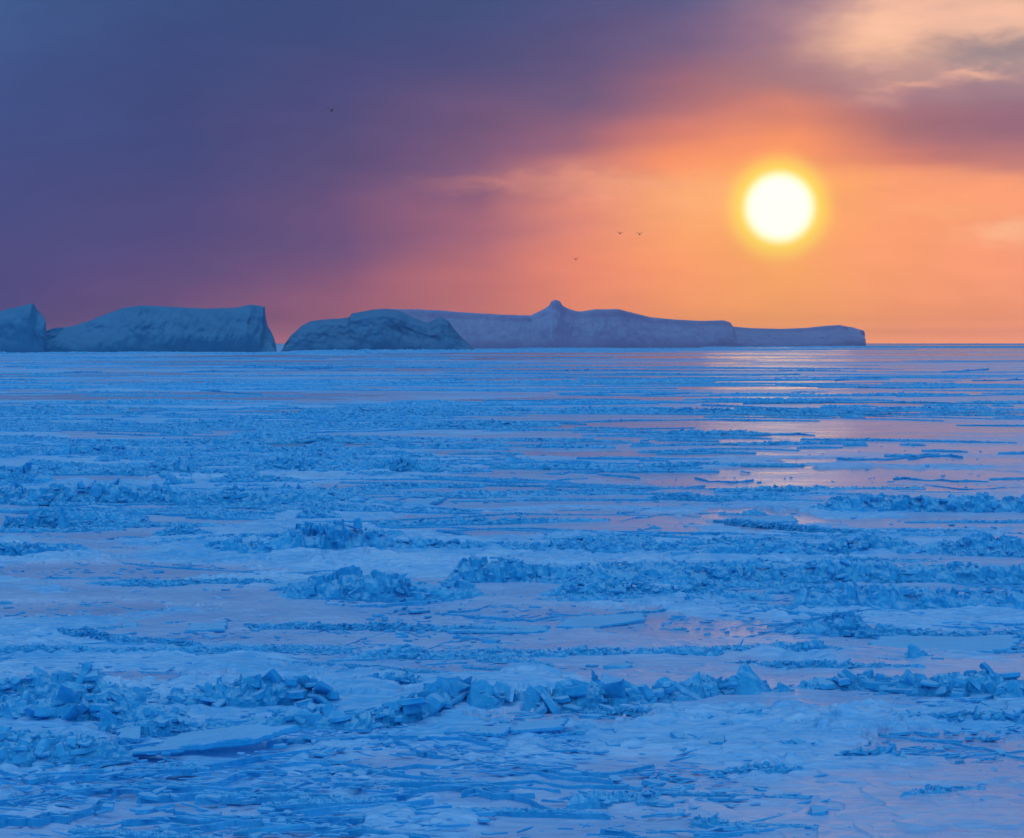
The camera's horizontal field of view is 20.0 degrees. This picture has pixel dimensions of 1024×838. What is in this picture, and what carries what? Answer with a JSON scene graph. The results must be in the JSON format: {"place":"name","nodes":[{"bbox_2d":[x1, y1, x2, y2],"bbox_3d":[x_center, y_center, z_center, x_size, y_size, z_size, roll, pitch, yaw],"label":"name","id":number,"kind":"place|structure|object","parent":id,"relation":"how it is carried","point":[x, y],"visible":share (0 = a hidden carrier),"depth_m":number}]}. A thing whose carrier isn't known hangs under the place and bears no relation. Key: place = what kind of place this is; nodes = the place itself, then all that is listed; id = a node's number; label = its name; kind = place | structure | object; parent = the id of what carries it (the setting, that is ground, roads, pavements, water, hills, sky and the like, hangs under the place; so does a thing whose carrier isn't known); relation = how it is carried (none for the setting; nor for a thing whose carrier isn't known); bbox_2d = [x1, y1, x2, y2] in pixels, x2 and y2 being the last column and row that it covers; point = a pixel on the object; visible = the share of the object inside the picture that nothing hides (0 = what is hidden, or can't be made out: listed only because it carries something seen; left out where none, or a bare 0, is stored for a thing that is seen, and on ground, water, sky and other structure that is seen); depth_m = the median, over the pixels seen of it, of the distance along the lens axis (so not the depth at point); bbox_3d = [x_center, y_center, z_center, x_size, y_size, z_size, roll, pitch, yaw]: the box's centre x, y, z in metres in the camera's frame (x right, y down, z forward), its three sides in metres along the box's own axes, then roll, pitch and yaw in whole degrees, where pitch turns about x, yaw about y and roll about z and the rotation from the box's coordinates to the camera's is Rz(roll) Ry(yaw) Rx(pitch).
{"place":"outdoors","nodes":[
{"label":"outdoors","id":0,"kind":"place"},
{"bbox_2d":[0,343,1023,837],"bbox_3d":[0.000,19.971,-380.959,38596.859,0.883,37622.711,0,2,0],"label":"sea ice","id":1,"kind":"structure","parent":0,"point":[870,803],"depth_m":107.53},
{"bbox_2d":[0,461,56,482],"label":"pressure ridge","id":2,"kind":"structure","parent":1,"relation":"on","point":[24,473],"depth_m":206.50},
{"bbox_2d":[27,511,39,528],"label":"ice block","id":3,"kind":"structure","parent":1,"relation":"on","point":[32,521],"depth_m":155.38},
{"bbox_2d":[0,541,91,555],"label":"pressure ridge","id":4,"kind":"structure","parent":1,"relation":"on","point":[13,548],"depth_m":135.48},
{"bbox_2d":[0,726,110,744],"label":"pressure ridge","id":5,"kind":"structure","parent":1,"relation":"on","point":[24,737],"depth_m":72.59},
{"bbox_2d":[55,507,71,528],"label":"ice block","id":6,"kind":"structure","parent":1,"relation":"on","point":[63,520],"depth_m":155.39},
{"bbox_2d":[0,733,133,766],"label":"pressure ridge","id":7,"kind":"structure","parent":1,"relation":"on","point":[77,748],"depth_m":69.24},
{"bbox_2d":[58,681,87,690],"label":"ice block","id":8,"kind":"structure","parent":1,"relation":"on","point":[74,686],"depth_m":81.60},
{"bbox_2d":[0,662,159,699],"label":"pressure ridge","id":9,"kind":"structure","parent":1,"relation":"on","point":[38,683],"depth_m":82.06},
{"bbox_2d":[0,682,189,722],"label":"pressure ridge","id":10,"kind":"structure","parent":1,"relation":"on","point":[65,702],"depth_m":76.86},
{"bbox_2d":[98,707,127,731],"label":"ice block","id":11,"kind":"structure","parent":1,"relation":"on","point":[112,722],"depth_m":74.76},
{"bbox_2d":[1,510,240,528],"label":"pressure ridge","id":12,"kind":"structure","parent":1,"relation":"on","point":[48,520],"depth_m":156.96},
{"bbox_2d":[100,687,146,704],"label":"ice block","id":13,"kind":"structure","parent":1,"relation":"on","point":[129,699],"depth_m":78.17},
{"bbox_2d":[117,725,141,742],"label":"ice slab","id":14,"kind":"structure","parent":1,"relation":"on","point":[129,734],"depth_m":73.01},
{"bbox_2d":[123,622,136,627],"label":"ice slab","id":15,"kind":"structure","parent":1,"relation":"on","point":[134,624],"depth_m":101.59},
{"bbox_2d":[51,626,211,647],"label":"pressure ridge","id":16,"kind":"structure","parent":1,"relation":"on","point":[90,632],"depth_m":96.68},
{"bbox_2d":[0,643,353,653],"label":"pressure ridge","id":17,"kind":"structure","parent":1,"relation":"on","point":[28,648],"depth_m":93.54},
{"bbox_2d":[115,715,242,737],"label":"pressure ridge","id":18,"kind":"structure","parent":1,"relation":"on","point":[169,725],"depth_m":73.92},
{"bbox_2d":[151,523,213,535],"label":"pressure ridge","id":19,"kind":"structure","parent":1,"relation":"on","point":[181,529],"depth_m":149.79},
{"bbox_2d":[85,577,280,586],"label":"pressure ridge","id":20,"kind":"structure","parent":1,"relation":"on","point":[151,582],"depth_m":119.43},
{"bbox_2d":[115,460,259,475],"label":"pressure ridge","id":21,"kind":"structure","parent":1,"relation":"on","point":[178,467],"depth_m":219.57},
{"bbox_2d":[0,477,385,505],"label":"pressure ridge","id":22,"kind":"structure","parent":1,"relation":"on","point":[114,491],"depth_m":178.78},
{"bbox_2d":[184,622,227,631],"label":"ice slab","id":23,"kind":"object","parent":1,"relation":"on","point":[210,627],"depth_m":100.50},
{"bbox_2d":[156,722,299,750],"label":"ice slab","id":24,"kind":"structure","parent":1,"relation":"on","point":[243,735],"depth_m":71.95},
{"bbox_2d":[162,668,340,707],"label":"pressure ridge","id":25,"kind":"structure","parent":1,"relation":"on","point":[272,687],"depth_m":80.30},
{"bbox_2d":[207,472,301,482],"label":"pressure ridge","id":26,"kind":"structure","parent":1,"relation":"on","point":[236,477],"depth_m":207.97},
{"bbox_2d":[252,457,324,470],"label":"pressure ridge","id":27,"kind":"structure","parent":1,"relation":"on","point":[292,464],"depth_m":225.59},
{"bbox_2d":[269,578,307,590],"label":"ice slab","id":28,"kind":"structure","parent":1,"relation":"on","point":[279,586],"depth_m":117.53},
{"bbox_2d":[203,517,395,553],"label":"pressure ridge","id":29,"kind":"structure","parent":1,"relation":"on","point":[333,534],"depth_m":137.36},
{"bbox_2d":[252,656,454,673],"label":"floe edge","id":30,"kind":"object","parent":1,"relation":"on","point":[354,665],"visible":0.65,"depth_m":88.79},
{"bbox_2d":[242,675,471,731],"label":"pressure ridge","id":31,"kind":"structure","parent":1,"relation":"on","point":[437,695],"depth_m":75.67},
{"bbox_2d":[276,565,487,602],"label":"pressure ridge","id":32,"kind":"structure","parent":1,"relation":"on","point":[351,582],"depth_m":112.94},
{"bbox_2d":[351,670,425,684],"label":"pressure ridge","id":33,"kind":"structure","parent":1,"relation":"on","point":[407,678],"depth_m":84.45},
{"bbox_2d":[241,620,550,633],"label":"pressure ridge","id":34,"kind":"structure","parent":1,"relation":"on","point":[375,626],"depth_m":100.86},
{"bbox_2d":[352,454,462,471],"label":"pressure ridge","id":35,"kind":"structure","parent":1,"relation":"on","point":[402,464],"depth_m":224.86},
{"bbox_2d":[398,497,446,506],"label":"ice slab","id":36,"kind":"structure","parent":1,"relation":"on","point":[428,501],"depth_m":179.22},
{"bbox_2d":[415,690,468,719],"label":"ice slab","id":37,"kind":"structure","parent":1,"relation":"on","point":[464,694],"depth_m":78.44},
{"bbox_2d":[465,679,503,713],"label":"ice block","id":38,"kind":"object","parent":1,"relation":"on","point":[483,694],"depth_m":78.74},
{"bbox_2d":[464,725,509,736],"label":"ice slab","id":39,"kind":"object","parent":1,"relation":"on","point":[494,731],"depth_m":74.07},
{"bbox_2d":[447,624,550,633],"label":"ice slab","id":40,"kind":"structure","parent":1,"relation":"on","point":[525,629],"depth_m":100.04},
{"bbox_2d":[0,343,1023,837],"bbox_3d":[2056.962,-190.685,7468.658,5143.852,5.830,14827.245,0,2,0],"label":"ice rubble","id":41,"kind":"object","parent":1,"relation":"on","point":[256,437],"visible":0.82,"depth_m":241.12},
{"bbox_2d":[0,543,1023,837],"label":"ice splinters","id":42,"kind":"object","parent":1,"relation":"on","point":[68,795],"visible":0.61,"depth_m":67.81},
{"bbox_2d":[0,439,1023,837],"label":"ice chips","id":43,"kind":"object","parent":1,"relation":"on","point":[324,779],"visible":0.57,"depth_m":69.00},
{"bbox_2d":[521,685,540,711],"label":"ice block","id":44,"kind":"object","parent":1,"relation":"on","point":[532,698],"depth_m":78.45},
{"bbox_2d":[508,717,568,733],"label":"ice slab","id":45,"kind":"object","parent":1,"relation":"on","point":[542,725],"depth_m":74.47},
{"bbox_2d":[339,481,741,489],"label":"floe edge","id":46,"kind":"object","parent":1,"relation":"on","point":[509,485],"visible":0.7,"depth_m":200.62},
{"bbox_2d":[390,536,703,552],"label":"pressure ridge","id":47,"kind":"structure","parent":1,"relation":"on","point":[594,546],"depth_m":138.48},
{"bbox_2d":[442,554,701,583],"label":"pressure ridge","id":48,"kind":"structure","parent":1,"relation":"on","point":[473,568],"depth_m":120.68},
{"bbox_2d":[553,679,604,698],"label":"ice block","id":49,"kind":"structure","parent":1,"relation":"on","point":[560,685],"depth_m":79.14},
{"bbox_2d":[456,671,722,713],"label":"pressure ridge","id":50,"kind":"structure","parent":1,"relation":"on","point":[693,687],"depth_m":79.00},
{"bbox_2d":[591,669,599,681],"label":"ice block","id":51,"kind":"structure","parent":1,"relation":"on","point":[594,677],"depth_m":82.10},
{"bbox_2d":[347,639,844,659],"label":"pressure ridge","id":52,"kind":"structure","parent":1,"relation":"on","point":[407,651],"depth_m":91.91},
{"bbox_2d":[555,613,646,628],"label":"ice slab","id":53,"kind":"structure","parent":1,"relation":"on","point":[602,621],"depth_m":102.69},
{"bbox_2d":[600,672,640,705],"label":"ice slab","id":54,"kind":"structure","parent":1,"relation":"on","point":[605,678],"depth_m":81.76},
{"bbox_2d":[537,578,738,596],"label":"pressure ridge","id":55,"kind":"structure","parent":1,"relation":"on","point":[615,587],"depth_m":114.03},
{"bbox_2d":[624,680,656,704],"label":"ice block","id":56,"kind":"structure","parent":1,"relation":"on","point":[644,691],"depth_m":79.47},
{"bbox_2d":[583,703,713,718],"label":"pressure ridge","id":57,"kind":"structure","parent":1,"relation":"on","point":[621,710],"depth_m":77.94},
{"bbox_2d":[554,600,746,620],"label":"floe edge","id":58,"kind":"object","parent":1,"relation":"on","point":[643,611],"visible":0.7,"depth_m":107.21},
{"bbox_2d":[652,677,677,688],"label":"ice block","id":59,"kind":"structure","parent":1,"relation":"on","point":[658,683],"depth_m":80.70},
{"bbox_2d":[670,731,684,738],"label":"ice slab","id":60,"kind":"structure","parent":1,"relation":"on","point":[677,734],"depth_m":73.12},
{"bbox_2d":[576,790,818,798],"bbox_3d":[5.024,8.319,63.986,7.263,0.267,0.575,0,2,5],"label":"floe edge","id":61,"kind":"object","parent":1,"relation":"on","point":[696,794],"visible":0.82,"depth_m":64.04},
{"bbox_2d":[685,674,724,692],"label":"pressure ridge","id":62,"kind":"structure","parent":1,"relation":"on","point":[707,677],"depth_m":81.95},
{"bbox_2d":[709,734,724,744],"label":"ice slab","id":63,"kind":"structure","parent":1,"relation":"on","point":[717,739],"depth_m":72.16},
{"bbox_2d":[647,491,794,501],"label":"pressure ridge","id":64,"kind":"structure","parent":1,"relation":"on","point":[684,496],"depth_m":183.84},
{"bbox_2d":[718,663,775,694],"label":"ice block","id":65,"kind":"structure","parent":1,"relation":"on","point":[745,679],"depth_m":81.65},
{"bbox_2d":[647,406,867,414],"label":"pressure ridge","id":66,"kind":"structure","parent":1,"relation":"on","point":[742,408],"depth_m":408.09},
{"bbox_2d":[722,515,797,522],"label":"ice slab","id":67,"kind":"structure","parent":1,"relation":"on","point":[784,518],"depth_m":162.51},
{"bbox_2d":[709,761,814,775],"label":"pressure ridge","id":68,"kind":"structure","parent":1,"relation":"on","point":[767,767],"depth_m":67.16},
{"bbox_2d":[774,682,794,691],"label":"ice block","id":69,"kind":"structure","parent":1,"relation":"on","point":[781,687],"depth_m":81.82},
{"bbox_2d":[779,736,818,745],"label":"pressure ridge","id":70,"kind":"structure","parent":1,"relation":"on","point":[795,740],"depth_m":71.39},
{"bbox_2d":[697,658,925,668],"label":"pressure ridge","id":71,"kind":"structure","parent":1,"relation":"on","point":[812,663],"depth_m":88.42},
{"bbox_2d":[784,609,867,636],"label":"pressure ridge","id":72,"kind":"structure","parent":1,"relation":"on","point":[847,624],"depth_m":99.85},
{"bbox_2d":[675,558,1023,585],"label":"pressure ridge","id":73,"kind":"structure","parent":1,"relation":"on","point":[842,570],"depth_m":120.72},
{"bbox_2d":[701,531,1023,555],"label":"pressure ridge","id":74,"kind":"structure","parent":1,"relation":"on","point":[982,540],"depth_m":136.09},
{"bbox_2d":[713,517,1023,536],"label":"pressure ridge","id":75,"kind":"structure","parent":1,"relation":"on","point":[776,525],"depth_m":153.13},
{"bbox_2d":[831,745,907,757],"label":"pressure ridge","id":76,"kind":"structure","parent":1,"relation":"on","point":[860,750],"depth_m":69.73},
{"bbox_2d":[737,705,1023,722],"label":"pressure ridge","id":77,"kind":"structure","parent":1,"relation":"on","point":[961,715],"depth_m":76.36},
{"bbox_2d":[741,531,1021,536],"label":"floe edge","id":78,"kind":"object","parent":1,"relation":"on","point":[838,535],"visible":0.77,"depth_m":149.34},
{"bbox_2d":[788,662,1023,699],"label":"pressure ridge","id":79,"kind":"structure","parent":1,"relation":"on","point":[975,684],"depth_m":82.40},
{"bbox_2d":[789,580,1023,609],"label":"pressure ridge","id":80,"kind":"structure","parent":1,"relation":"on","point":[890,596],"depth_m":109.01},
{"bbox_2d":[896,669,924,695],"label":"ice block","id":81,"kind":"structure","parent":1,"relation":"on","point":[910,690],"depth_m":82.50},
{"bbox_2d":[808,491,1023,512],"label":"pressure ridge","id":82,"kind":"structure","parent":1,"relation":"on","point":[978,502],"depth_m":170.37},
{"bbox_2d":[903,643,932,657],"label":"ice block","id":83,"kind":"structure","parent":1,"relation":"on","point":[914,651],"depth_m":91.33},
{"bbox_2d":[854,623,1023,640],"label":"pressure ridge","id":84,"kind":"structure","parent":1,"relation":"on","point":[869,632],"depth_m":97.96},
{"bbox_2d":[863,635,1022,653],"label":"ice slab","id":85,"kind":"structure","parent":1,"relation":"on","point":[993,643],"depth_m":94.87},
{"bbox_2d":[993,680,1023,698],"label":"ice block","id":86,"kind":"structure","parent":1,"relation":"on","point":[1011,689],"depth_m":81.51},
{"bbox_2d":[0,0,1023,342],"label":"sky","id":87,"kind":"structure","parent":0,"point":[777,164]},
{"label":"frozen sea","id":88,"kind":"structure","parent":0,"visible":0},
{"bbox_2d":[0,303,46,352],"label":"iceberg","id":89,"kind":"object","parent":88,"relation":"on","point":[22,329],"visible":0.96,"depth_m":2543.63},
{"bbox_2d":[46,305,276,351],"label":"iceberg","id":90,"kind":"object","parent":88,"relation":"on","point":[142,328],"visible":0.96,"depth_m":2747.36},
{"bbox_2d":[281,309,474,350],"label":"iceberg","id":91,"kind":"object","parent":88,"relation":"on","point":[380,329],"visible":0.98,"depth_m":3116.57},
{"bbox_2d":[392,300,865,348],"bbox_3d":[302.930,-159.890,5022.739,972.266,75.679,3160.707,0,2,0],"label":"iceberg","id":92,"kind":"object","parent":88,"relation":"on","point":[556,324],"visible":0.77,"depth_m":4581.71}
]}

